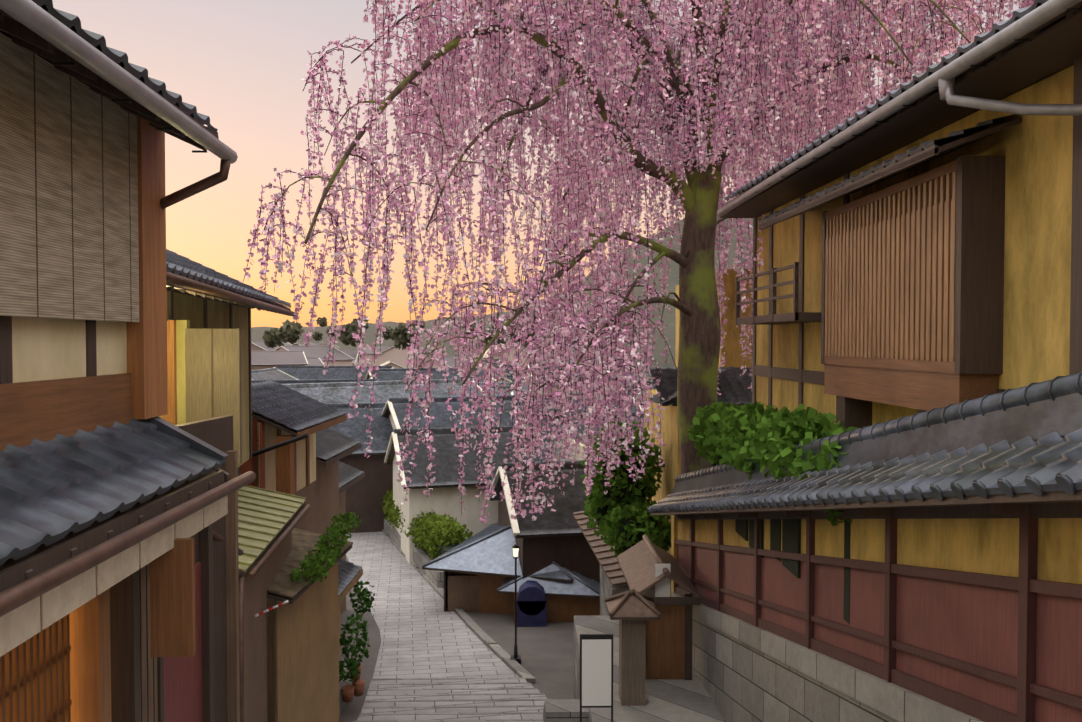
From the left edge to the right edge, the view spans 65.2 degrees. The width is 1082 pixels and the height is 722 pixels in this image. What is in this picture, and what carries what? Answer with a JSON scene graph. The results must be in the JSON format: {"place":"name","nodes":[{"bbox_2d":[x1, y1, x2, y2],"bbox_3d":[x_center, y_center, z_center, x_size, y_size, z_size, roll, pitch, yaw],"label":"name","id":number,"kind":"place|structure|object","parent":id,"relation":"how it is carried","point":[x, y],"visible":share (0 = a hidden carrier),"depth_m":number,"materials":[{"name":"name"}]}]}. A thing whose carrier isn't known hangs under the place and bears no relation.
{"place":"outdoors","nodes":[
{"label":"outdoors","id":0,"kind":"place"},
{"bbox_2d":[346,529,546,721],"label":"street","id":1,"kind":"structure","parent":0,"point":[435,662],"depth_m":24.24,"materials":[{"name":"stone"}]},
{"bbox_2d":[339,556,573,721],"bbox_3d":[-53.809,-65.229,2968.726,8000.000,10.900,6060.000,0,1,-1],"label":"terrain","id":2,"kind":"structure","parent":0,"point":[547,657],"depth_m":25.90,"materials":[{"name":"grey concrete"}]},
{"bbox_2d":[0,0,255,721],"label":"building","id":3,"kind":"structure","parent":2,"relation":"on","point":[115,490],"depth_m":4.99,"materials":[{"name":"beige paint"}]},
{"bbox_2d":[158,249,364,721],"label":"building","id":4,"kind":"structure","parent":2,"relation":"on","point":[277,651],"depth_m":13.57,"materials":[{"name":"wood"}]},
{"bbox_2d":[251,341,670,596],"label":"town","id":5,"kind":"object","parent":2,"relation":"on","point":[545,538],"visible":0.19,"depth_m":47.25,"materials":[{"name":"white paint"}]},
{"bbox_2d":[422,509,724,721],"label":"gates and street furniture","id":6,"kind":"object","parent":2,"relation":"on","point":[629,617],"visible":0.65,"depth_m":16.81,"materials":[{"name":"brown metal"}]},
{"bbox_2d":[339,425,850,715],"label":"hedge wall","id":7,"kind":"structure","parent":2,"relation":"on","point":[350,691],"depth_m":18.89,"materials":[{"name":"plant"}]},
{"bbox_2d":[289,399,859,681],"bbox_3d":[-6.774,5.001,34.246,11.099,9.837,54.128,-1,2,-23],"label":"foliage","id":8,"kind":"object","parent":7,"relation":"attached to","point":[784,429],"visible":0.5,"depth_m":16.61,"materials":[{"name":"green plant"}]},
{"bbox_2d":[261,0,983,473],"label":"cherry tree","id":9,"kind":"object","parent":2,"relation":"on","point":[699,334],"visible":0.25,"depth_m":19.04,"materials":[{"name":"pink plant"}]},
{"bbox_2d":[243,0,1028,520],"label":"cherry twigs","id":10,"kind":"object","parent":9,"relation":"attached to","point":[525,278],"visible":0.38,"depth_m":17.26,"materials":[{"name":"pink plant"}]},
{"bbox_2d":[239,0,1033,522],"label":"cherry blossoms","id":11,"kind":"object","parent":10,"relation":"attached to","point":[735,108],"visible":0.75,"depth_m":17.29,"materials":[{"name":"pink plant"}]},
{"bbox_2d":[644,0,1081,553],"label":"building","id":12,"kind":"structure","parent":2,"relation":"on","point":[921,235],"depth_m":9.01,"materials":[{"name":"yellow paint"}]},
{"bbox_2d":[647,371,1081,721],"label":"wall","id":13,"kind":"structure","parent":2,"relation":"on","point":[964,562],"depth_m":8.09,"materials":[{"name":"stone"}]},
{"bbox_2d":[251,202,752,370],"bbox_3d":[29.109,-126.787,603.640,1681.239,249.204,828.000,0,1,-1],"label":"hills","id":14,"kind":"structure","parent":0,"point":[257,333],"depth_m":329.58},
{"bbox_2d":[262,316,635,351],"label":"trees","id":15,"kind":"object","parent":14,"relation":"on","point":[290,332],"visible":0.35,"depth_m":198.78,"materials":[{"name":"green plant"}]},
{"bbox_2d":[52,0,1029,327],"label":"sky","id":16,"kind":"structure","parent":0,"point":[242,64],"materials":[{"name":"orange"}]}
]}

